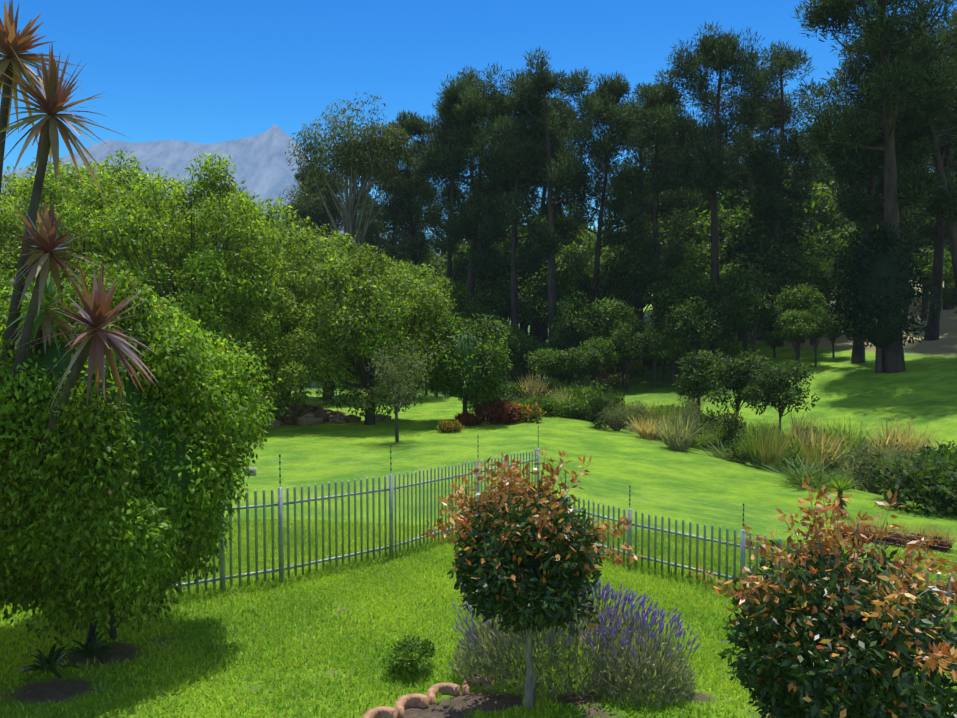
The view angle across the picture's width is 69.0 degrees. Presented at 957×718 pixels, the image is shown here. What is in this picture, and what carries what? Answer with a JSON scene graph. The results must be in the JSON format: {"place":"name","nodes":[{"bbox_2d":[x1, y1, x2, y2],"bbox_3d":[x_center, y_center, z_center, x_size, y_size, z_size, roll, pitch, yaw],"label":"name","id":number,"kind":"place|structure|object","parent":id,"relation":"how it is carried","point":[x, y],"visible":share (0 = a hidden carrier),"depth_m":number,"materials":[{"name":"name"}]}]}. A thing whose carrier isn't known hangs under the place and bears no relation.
{"place":"outdoors","nodes":[
{"label":"outdoors","id":0,"kind":"place"},
{"bbox_2d":[1,123,437,261],"bbox_3d":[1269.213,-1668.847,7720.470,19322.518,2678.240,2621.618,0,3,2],"label":"mountain","id":1,"kind":"structure","parent":0,"point":[264,170],"depth_m":8768.47,"materials":[{"name":"stone"}]},
{"bbox_2d":[277,175,345,236],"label":"tree","id":2,"kind":"object","parent":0,"point":[334,210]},
{"bbox_2d":[437,237,500,311],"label":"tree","id":3,"kind":"object","parent":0,"point":[463,246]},
{"bbox_2d":[433,243,520,307],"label":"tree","id":4,"kind":"object","parent":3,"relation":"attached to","point":[488,277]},
{"bbox_2d":[0,280,956,717],"bbox_3d":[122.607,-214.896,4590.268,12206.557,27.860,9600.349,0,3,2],"label":"ground","id":5,"kind":"structure","parent":0,"point":[922,386],"depth_m":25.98,"materials":[{"name":"plant"}]},
{"bbox_2d":[0,380,52,616],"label":"hedge leaf","id":6,"kind":"object","parent":5,"relation":"on","point":[8,571],"visible":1,"depth_m":8.29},
{"bbox_2d":[0,202,68,307],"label":"tree","id":7,"kind":"object","parent":5,"relation":"on","point":[13,260],"visible":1,"depth_m":39.64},
{"bbox_2d":[0,157,117,251],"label":"tree","id":8,"kind":"object","parent":5,"relation":"on","point":[20,180],"visible":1,"depth_m":54.89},
{"bbox_2d":[14,631,126,681],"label":"strap plants","id":9,"kind":"object","parent":5,"relation":"on","point":[54,657],"visible":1,"depth_m":9.21,"materials":[{"name":"green plant"}]},
{"bbox_2d":[0,0,157,526],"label":"cordyline","id":10,"kind":"object","parent":5,"relation":"on","point":[54,99],"depth_m":8.55,"materials":[{"name":"plant"}]},
{"bbox_2d":[0,157,171,303],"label":"leaf","id":11,"kind":"object","parent":5,"relation":"on","point":[53,190],"visible":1,"depth_m":42.51,"materials":[{"name":"plant"}]},
{"bbox_2d":[0,309,213,591],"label":"tree","id":12,"kind":"object","parent":5,"relation":"on","point":[43,359],"visible":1,"depth_m":8.85,"materials":[{"name":"green plant"}]},
{"bbox_2d":[59,148,219,270],"bbox_3d":[-25.883,-6.442,52.603,12.864,17.592,13.025,2,4,42],"label":"leaf","id":13,"kind":"object","parent":5,"relation":"on","point":[117,169],"visible":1,"depth_m":50.04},
{"bbox_2d":[0,248,281,645],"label":"tree","id":14,"kind":"object","parent":5,"relation":"on","point":[123,545],"visible":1,"depth_m":8.71,"materials":[{"name":"plant"}]},
{"bbox_2d":[79,150,291,366],"bbox_3d":[-16.636,-4.505,40.148,11.112,15.008,10.975,-1,3,-16],"label":"tree","id":15,"kind":"object","parent":5,"relation":"on","point":[233,271],"visible":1,"depth_m":38.65,"materials":[{"name":"plant"}]},
{"bbox_2d":[122,194,264,335],"bbox_3d":[-16.773,-2.644,40.318,7.486,14.383,7.943,-2,3,-31],"label":"wood","id":16,"kind":"object","parent":5,"relation":"on","point":[168,263],"visible":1,"depth_m":38.66,"materials":[{"name":"grey plant"}]},
{"bbox_2d":[144,180,316,364],"bbox_3d":[-19.176,-5.504,54.309,13.881,16.030,15.779,0,3,10],"label":"tree","id":17,"kind":"object","parent":5,"relation":"on","point":[273,211],"visible":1,"depth_m":52.39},
{"bbox_2d":[187,284,321,419],"bbox_3d":[-13.147,-0.385,40.105,8.109,8.238,7.134,2,3,37],"label":"leaf","id":18,"kind":"object","parent":5,"relation":"on","point":[288,369],"visible":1,"depth_m":39.04,"materials":[{"name":"plant"}]},
{"bbox_2d":[222,220,352,404],"bbox_3d":[-12.887,-3.054,47.352,9.222,12.496,9.141,2,3,34],"label":"leaf","id":19,"kind":"object","parent":5,"relation":"on","point":[290,278],"visible":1,"depth_m":45.98,"materials":[{"name":"plant"}]},
{"bbox_2d":[133,529,460,604],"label":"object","id":20,"kind":"structure","parent":5,"relation":"on","point":[275,580],"depth_m":13.71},
{"bbox_2d":[80,426,539,617],"bbox_3d":[-2.022,3.082,15.316,0.773,3.280,12.298,2,3,41],"label":"fence","id":21,"kind":"object","parent":5,"relation":"on","point":[281,568],"visible":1,"depth_m":14.18,"materials":[{"name":"metal"}]},
{"bbox_2d":[239,402,391,427],"bbox_3d":[-12.100,4.070,44.940,12.788,2.577,6.300,0,3,2],"label":"rubble pile","id":22,"kind":"object","parent":5,"relation":"on","point":[303,414],"visible":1,"depth_m":43.84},
{"bbox_2d":[288,166,344,241],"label":"tree","id":23,"kind":"object","parent":5,"relation":"on","point":[324,219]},
{"bbox_2d":[289,220,387,388],"bbox_3d":[-13.367,-4.620,60.531,14.074,14.298,12.381,-2,3,-34],"label":"tree","id":24,"kind":"object","parent":5,"relation":"on","point":[338,237],"visible":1,"depth_m":57.49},
{"bbox_2d":[285,92,418,282],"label":"eucalyptus tree","id":25,"kind":"object","parent":5,"relation":"on","point":[360,152],"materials":[{"name":"plant"}]},
{"bbox_2d":[316,273,426,424],"bbox_3d":[-6.383,-0.840,43.007,6.845,10.487,6.024,-2,3,-36],"label":"wood","id":26,"kind":"object","parent":5,"relation":"on","point":[366,377],"visible":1,"depth_m":42.55,"materials":[{"name":"brown wood"}]},
{"bbox_2d":[295,243,450,417],"bbox_3d":[-6.465,-1.847,43.298,9.105,10.515,10.351,-1,3,-27],"label":"tree","id":27,"kind":"object","parent":5,"relation":"on","point":[359,318],"visible":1,"depth_m":41.46,"materials":[{"name":"plant"}]},
{"bbox_2d":[359,342,431,441],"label":"tree","id":28,"kind":"object","parent":5,"relation":"on","point":[386,362],"depth_m":35.33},
{"bbox_2d":[355,144,436,258],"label":"pine tree","id":29,"kind":"object","parent":5,"relation":"on","point":[372,227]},
{"bbox_2d":[361,109,442,287],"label":"pine tree","id":30,"kind":"object","parent":5,"relation":"on","point":[411,124],"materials":[{"name":"plant"}]},
{"bbox_2d":[381,634,435,675],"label":"shrub","id":31,"kind":"object","parent":5,"relation":"on","point":[404,650],"depth_m":8.89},
{"bbox_2d":[389,170,443,251],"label":"pine tree","id":32,"kind":"object","parent":5,"relation":"on","point":[421,233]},
{"bbox_2d":[377,258,456,387],"bbox_3d":[-5.871,-3.023,62.193,8.537,11.568,8.463,1,3,23],"label":"tree","id":33,"kind":"object","parent":5,"relation":"on","point":[412,268],"visible":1,"depth_m":61.31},
{"bbox_2d":[363,676,493,717],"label":"terracotta edging","id":34,"kind":"object","parent":5,"relation":"on","point":[403,702],"visible":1,"depth_m":8.07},
{"bbox_2d":[423,278,474,321],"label":"tree","id":35,"kind":"object","parent":5,"relation":"on","point":[457,291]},
{"bbox_2d":[406,77,507,295],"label":"pine tree","id":36,"kind":"object","parent":5,"relation":"on","point":[451,96],"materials":[{"name":"plant"}]},
{"bbox_2d":[421,65,500,338],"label":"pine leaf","id":37,"kind":"object","parent":5,"relation":"on","point":[471,76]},
{"bbox_2d":[477,207,567,331],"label":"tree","id":38,"kind":"object","parent":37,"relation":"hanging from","point":[504,248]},
{"bbox_2d":[517,241,615,300],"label":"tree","id":39,"kind":"object","parent":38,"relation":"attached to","point":[562,271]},
{"bbox_2d":[440,345,491,412],"bbox_3d":[-0.936,0.966,44.647,3.787,6.252,4.084,-1,3,-21],"label":"shrub wood","id":40,"kind":"object","parent":5,"relation":"on","point":[466,398],"visible":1,"depth_m":44.53,"materials":[{"name":"brown plant"}]},
{"bbox_2d":[441,331,490,394],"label":"tree","id":41,"kind":"object","parent":40,"relation":"attached to","point":[467,347],"visible":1,"depth_m":43.30,"materials":[{"name":"green plant"}]},
{"bbox_2d":[420,310,513,409],"bbox_3d":[-0.818,0.095,44.671,6.032,6.530,6.577,0,3,-4],"label":"tree","id":42,"kind":"object","parent":40,"relation":"attached to","point":[437,381],"visible":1,"depth_m":43.67,"materials":[{"name":"plant"}]},
{"bbox_2d":[425,71,528,324],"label":"pine tree","id":43,"kind":"object","parent":5,"relation":"on","point":[482,255],"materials":[{"name":"plant"}]},
{"bbox_2d":[457,299,503,341],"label":"tree","id":44,"kind":"object","parent":5,"relation":"on","point":[480,312],"visible":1,"depth_m":83.38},
{"bbox_2d":[471,399,520,424],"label":"shrub","id":45,"kind":"object","parent":5,"relation":"on","point":[498,411],"depth_m":43.86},
{"bbox_2d":[474,267,536,326],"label":"tree","id":46,"kind":"object","parent":5,"relation":"on","point":[494,294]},
{"bbox_2d":[461,61,572,378],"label":"tree","id":47,"kind":"object","parent":5,"relation":"on","point":[495,226],"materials":[{"name":"plant"}]},
{"bbox_2d":[510,333,544,382],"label":"tree","id":48,"kind":"object","parent":5,"relation":"on","point":[524,349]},
{"bbox_2d":[511,401,545,423],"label":"shrub","id":49,"kind":"object","parent":5,"relation":"on","point":[533,412],"depth_m":44.68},
{"bbox_2d":[480,47,604,379],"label":"pine tree","id":50,"kind":"object","parent":5,"relation":"on","point":[562,170],"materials":[{"name":"plant"}]},
{"bbox_2d":[522,394,564,416],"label":"shrub","id":51,"kind":"object","parent":5,"relation":"on","point":[549,404],"depth_m":49.14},
{"bbox_2d":[518,274,570,343],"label":"tree","id":52,"kind":"object","parent":5,"relation":"on","point":[527,308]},
{"bbox_2d":[521,348,575,381],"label":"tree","id":53,"kind":"object","parent":5,"relation":"on","point":[544,359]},
{"bbox_2d":[519,89,589,347],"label":"pine tree","id":54,"kind":"object","parent":5,"relation":"on","point":[565,115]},
{"bbox_2d":[532,118,587,250],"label":"pine tree","id":55,"kind":"object","parent":5,"relation":"on","point":[546,211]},
{"bbox_2d":[447,589,674,701],"bbox_3d":[1.060,3.448,8.860,2.960,1.188,1.698,0,3,2],"label":"bush","id":56,"kind":"object","parent":5,"relation":"on","point":[468,655],"depth_m":8.45,"materials":[{"name":"plant"}]},
{"bbox_2d":[555,340,604,385],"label":"tree","id":57,"kind":"object","parent":5,"relation":"on","point":[585,358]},
{"bbox_2d":[554,396,608,420],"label":"bush","id":58,"kind":"object","parent":5,"relation":"on","point":[572,408],"depth_m":49.21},
{"bbox_2d":[552,290,612,350],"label":"tree","id":59,"kind":"object","parent":5,"relation":"on","point":[595,320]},
{"bbox_2d":[559,72,637,328],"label":"pine tree","id":60,"kind":"object","parent":5,"relation":"on","point":[605,145],"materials":[{"name":"plant"}]},
{"bbox_2d":[586,390,616,428],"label":"bush","id":61,"kind":"object","parent":5,"relation":"on","point":[593,404],"depth_m":44.60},
{"bbox_2d":[582,336,623,388],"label":"tree","id":62,"kind":"object","parent":5,"relation":"on","point":[605,344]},
{"bbox_2d":[558,263,647,342],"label":"tree","id":63,"kind":"object","parent":5,"relation":"on","point":[619,296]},
{"bbox_2d":[583,297,645,383],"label":"tree","id":64,"kind":"object","parent":5,"relation":"on","point":[618,314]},
{"bbox_2d":[595,405,639,430],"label":"bush","id":65,"kind":"object","parent":5,"relation":"on","point":[614,417],"depth_m":43.72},
{"bbox_2d":[608,322,649,390],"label":"tree","id":66,"kind":"object","parent":5,"relation":"on","point":[622,343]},
{"bbox_2d":[591,233,680,360],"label":"tree","id":67,"kind":"object","parent":5,"relation":"on","point":[625,272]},
{"bbox_2d":[585,613,697,709],"bbox_3d":[1.961,3.542,8.390,1.366,0.922,1.225,0,3,2],"label":"bush","id":68,"kind":"object","parent":5,"relation":"on","point":[678,679],"depth_m":8.14,"materials":[{"name":"plant"}]},
{"bbox_2d":[589,99,700,323],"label":"tree","id":69,"kind":"object","parent":5,"relation":"on","point":[632,240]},
{"bbox_2d":[623,414,667,439],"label":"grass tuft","id":70,"kind":"object","parent":5,"relation":"on","point":[642,430],"visible":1,"depth_m":41.04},
{"bbox_2d":[637,322,669,387],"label":"tree","id":71,"kind":"object","parent":5,"relation":"on","point":[655,343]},
{"bbox_2d":[602,68,709,364],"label":"pine tree","id":72,"kind":"object","parent":5,"relation":"on","point":[641,137],"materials":[{"name":"plant"}]},
{"bbox_2d":[638,410,707,449],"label":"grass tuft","id":73,"kind":"object","parent":5,"relation":"on","point":[669,432],"visible":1,"depth_m":36.49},
{"bbox_2d":[645,337,701,385],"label":"tree","id":74,"kind":"object","parent":5,"relation":"on","point":[676,348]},
{"bbox_2d":[614,151,740,236],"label":"tree","id":75,"kind":"object","parent":5,"relation":"on","point":[722,203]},
{"bbox_2d":[640,264,715,372],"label":"tree","id":76,"kind":"object","parent":5,"relation":"on","point":[662,298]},
{"bbox_2d":[670,399,705,448],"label":"ornamental grass","id":77,"kind":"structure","parent":5,"relation":"on","point":[684,414],"depth_m":38.28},
{"bbox_2d":[645,208,734,252],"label":"tree","id":78,"kind":"object","parent":5,"relation":"on","point":[696,234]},
{"bbox_2d":[664,295,724,385],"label":"tree","id":79,"kind":"object","parent":5,"relation":"on","point":[690,324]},
{"bbox_2d":[653,240,740,351],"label":"tree","id":80,"kind":"object","parent":5,"relation":"on","point":[698,259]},
{"bbox_2d":[673,348,727,412],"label":"tree","id":81,"kind":"object","parent":5,"relation":"on","point":[697,379],"depth_m":47.91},
{"bbox_2d":[652,19,774,362],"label":"tree","id":82,"kind":"object","parent":5,"relation":"on","point":[718,58],"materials":[{"name":"plant"}]},
{"bbox_2d":[717,408,752,450],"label":"bush","id":83,"kind":"object","parent":5,"relation":"on","point":[730,425],"depth_m":39.90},
{"bbox_2d":[704,349,773,414],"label":"tree","id":84,"kind":"object","parent":5,"relation":"on","point":[740,369],"depth_m":43.89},
{"bbox_2d":[704,89,792,325],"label":"tree","id":85,"kind":"object","parent":5,"relation":"on","point":[739,184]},
{"bbox_2d":[716,252,785,356],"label":"tree","id":86,"kind":"object","parent":5,"relation":"on","point":[765,283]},
{"bbox_2d":[732,416,783,469],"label":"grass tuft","id":87,"kind":"object","parent":5,"relation":"on","point":[750,451],"visible":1,"depth_m":32.76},
{"bbox_2d":[724,421,794,471],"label":"ornamental grass","id":88,"kind":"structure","parent":5,"relation":"on","point":[742,449],"depth_m":33.99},
{"bbox_2d":[564,474,956,644],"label":"fence","id":89,"kind":"object","parent":5,"relation":"on","point":[741,545],"visible":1,"depth_m":14.00,"materials":[{"name":"metal"}]},
{"bbox_2d":[586,541,942,638],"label":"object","id":90,"kind":"structure","parent":5,"relation":"on","point":[638,565],"depth_m":14.28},
{"bbox_2d":[718,191,824,339],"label":"tree","id":91,"kind":"object","parent":5,"relation":"on","point":[747,235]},
{"bbox_2d":[752,414,797,471],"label":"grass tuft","id":92,"kind":"object","parent":5,"relation":"on","point":[767,453],"visible":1,"depth_m":31.82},
{"bbox_2d":[740,359,819,434],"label":"tree","id":93,"kind":"object","parent":5,"relation":"on","point":[768,395],"depth_m":40.33,"materials":[{"name":"plant"}]},
{"bbox_2d":[721,40,852,344],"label":"tree","id":94,"kind":"object","parent":5,"relation":"on","point":[767,204],"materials":[{"name":"plant"}]},
{"bbox_2d":[771,308,823,366],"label":"tree","id":95,"kind":"object","parent":5,"relation":"on","point":[790,325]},
{"bbox_2d":[743,452,867,493],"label":"ornamental grass","id":96,"kind":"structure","parent":5,"relation":"on","point":[817,480],"depth_m":28.29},
{"bbox_2d":[772,256,848,344],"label":"tree","id":97,"kind":"object","parent":5,"relation":"on","point":[816,279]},
{"bbox_2d":[783,181,845,233],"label":"tree","id":98,"kind":"object","parent":5,"relation":"on","point":[820,209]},
{"bbox_2d":[765,417,869,475],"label":"ornamental grass","id":99,"kind":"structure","parent":5,"relation":"on","point":[821,441],"depth_m":33.53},
{"bbox_2d":[801,303,834,366],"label":"tree","id":100,"kind":"object","parent":5,"relation":"on","point":[826,326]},
{"bbox_2d":[685,476,956,717],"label":"bush","id":101,"kind":"object","parent":5,"relation":"on","point":[769,675],"depth_m":6.05,"materials":[{"name":"plant"}]},
{"bbox_2d":[807,231,860,333],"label":"tree","id":102,"kind":"object","parent":5,"relation":"on","point":[824,252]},
{"bbox_2d":[791,412,877,460],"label":"ornamental grass","id":103,"kind":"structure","parent":5,"relation":"on","point":[846,439],"depth_m":36.20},
{"bbox_2d":[797,213,877,316],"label":"tree","id":104,"kind":"object","parent":5,"relation":"on","point":[826,235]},
{"bbox_2d":[822,472,855,515],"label":"yucca","id":105,"kind":"object","parent":5,"relation":"on","point":[840,485],"depth_m":22.16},
{"bbox_2d":[791,0,956,372],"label":"tree","id":106,"kind":"object","parent":5,"relation":"on","point":[858,115],"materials":[{"name":"plant"}]},
{"bbox_2d":[796,8,956,362],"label":"tree","id":107,"kind":"object","parent":5,"relation":"on","point":[853,203],"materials":[{"name":"plant"}]},
{"bbox_2d":[827,435,926,494],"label":"ornamental grass","id":108,"kind":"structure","parent":5,"relation":"on","point":[859,471],"depth_m":29.14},
{"bbox_2d":[826,221,941,372],"bbox_3d":[33.860,-5.318,58.922,8.328,13.002,8.438,-1,3,-27],"label":"tree","id":109,"kind":"object","parent":5,"relation":"on","point":[851,258],"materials":[{"name":"plant"}]},
{"bbox_2d":[853,241,909,347],"bbox_3d":[34.071,-5.395,58.876,4.262,9.213,4.419,0,3,2],"label":"ivy","id":110,"kind":"object","parent":109,"relation":"attached to","point":[882,340],"visible":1,"depth_m":57.40,"materials":[{"name":"green plant"}]},
{"bbox_2d":[875,432,922,503],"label":"shrub","id":111,"kind":"object","parent":5,"relation":"on","point":[888,501],"visible":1,"depth_m":24.69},
{"bbox_2d":[852,414,948,460],"bbox_3d":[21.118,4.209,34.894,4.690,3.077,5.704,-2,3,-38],"label":"ornamental grass","id":112,"kind":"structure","parent":5,"relation":"on","point":[920,442],"depth_m":34.34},
{"bbox_2d":[853,1,956,299],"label":"tree","id":113,"kind":"object","parent":5,"relation":"on","point":[947,203],"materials":[{"name":"plant"}]},
{"bbox_2d":[857,158,956,258],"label":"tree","id":114,"kind":"object","parent":5,"relation":"on","point":[882,186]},
{"bbox_2d":[867,442,956,518],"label":"bush","id":115,"kind":"object","parent":5,"relation":"on","point":[938,474],"depth_m":23.65,"materials":[{"name":"plant"}]},
{"bbox_2d":[895,93,956,340],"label":"pine tree","id":116,"kind":"object","parent":5,"relation":"on","point":[937,273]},
{"bbox_2d":[905,246,953,302],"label":"tree","id":117,"kind":"object","parent":5,"relation":"on","point":[947,267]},
{"bbox_2d":[0,0,956,277],"label":"sky","id":118,"kind":"structure","parent":0,"point":[197,71],"materials":[{"name":"blue"}]},
{"bbox_2d":[421,446,642,710],"bbox_3d":[0.559,2.547,7.880,2.331,3.044,1.970,0,3,2],"label":"tree","id":119,"kind":"object","parent":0,"point":[487,524],"depth_m":7.48,"materials":[{"name":"plant"}]},
{"bbox_2d":[509,210,595,342],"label":"tree","id":120,"kind":"object","parent":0,"point":[578,235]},
{"bbox_2d":[452,576,683,656],"bbox_3d":[1.118,3.101,8.861,2.945,0.682,1.759,0,3,2],"label":"lavender flower","id":121,"kind":"object","parent":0,"point":[631,598],"visible":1,"depth_m":8.66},
{"bbox_2d":[549,296,592,388],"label":"tree","id":122,"kind":"object","parent":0,"point":[580,328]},
{"bbox_2d":[581,603,699,671],"bbox_3d":[1.957,3.241,8.379,1.456,0.510,1.320,0,3,2],"label":"lavender flower","id":123,"kind":"object","parent":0,"point":[678,634],"visible":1,"depth_m":8.24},
{"bbox_2d":[608,114,694,233],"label":"tree","id":124,"kind":"object","parent":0,"point":[633,158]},
{"bbox_2d":[697,203,794,340],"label":"tree","id":125,"kind":"object","parent":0,"point":[722,243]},
{"bbox_2d":[730,280,782,355],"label":"tree","id":126,"kind":"object","parent":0,"point":[757,308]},
{"bbox_2d":[738,237,828,346],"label":"tree","id":127,"kind":"object","parent":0,"point":[777,263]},
{"bbox_2d":[772,283,827,357],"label":"tree","id":128,"kind":"object","parent":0,"point":[808,295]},
{"bbox_2d":[814,176,883,313],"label":"tree","id":129,"kind":"object","parent":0,"point":[841,223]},
{"bbox_2d":[882,205,949,320],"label":"tree","id":130,"kind":"object","parent":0,"point":[916,241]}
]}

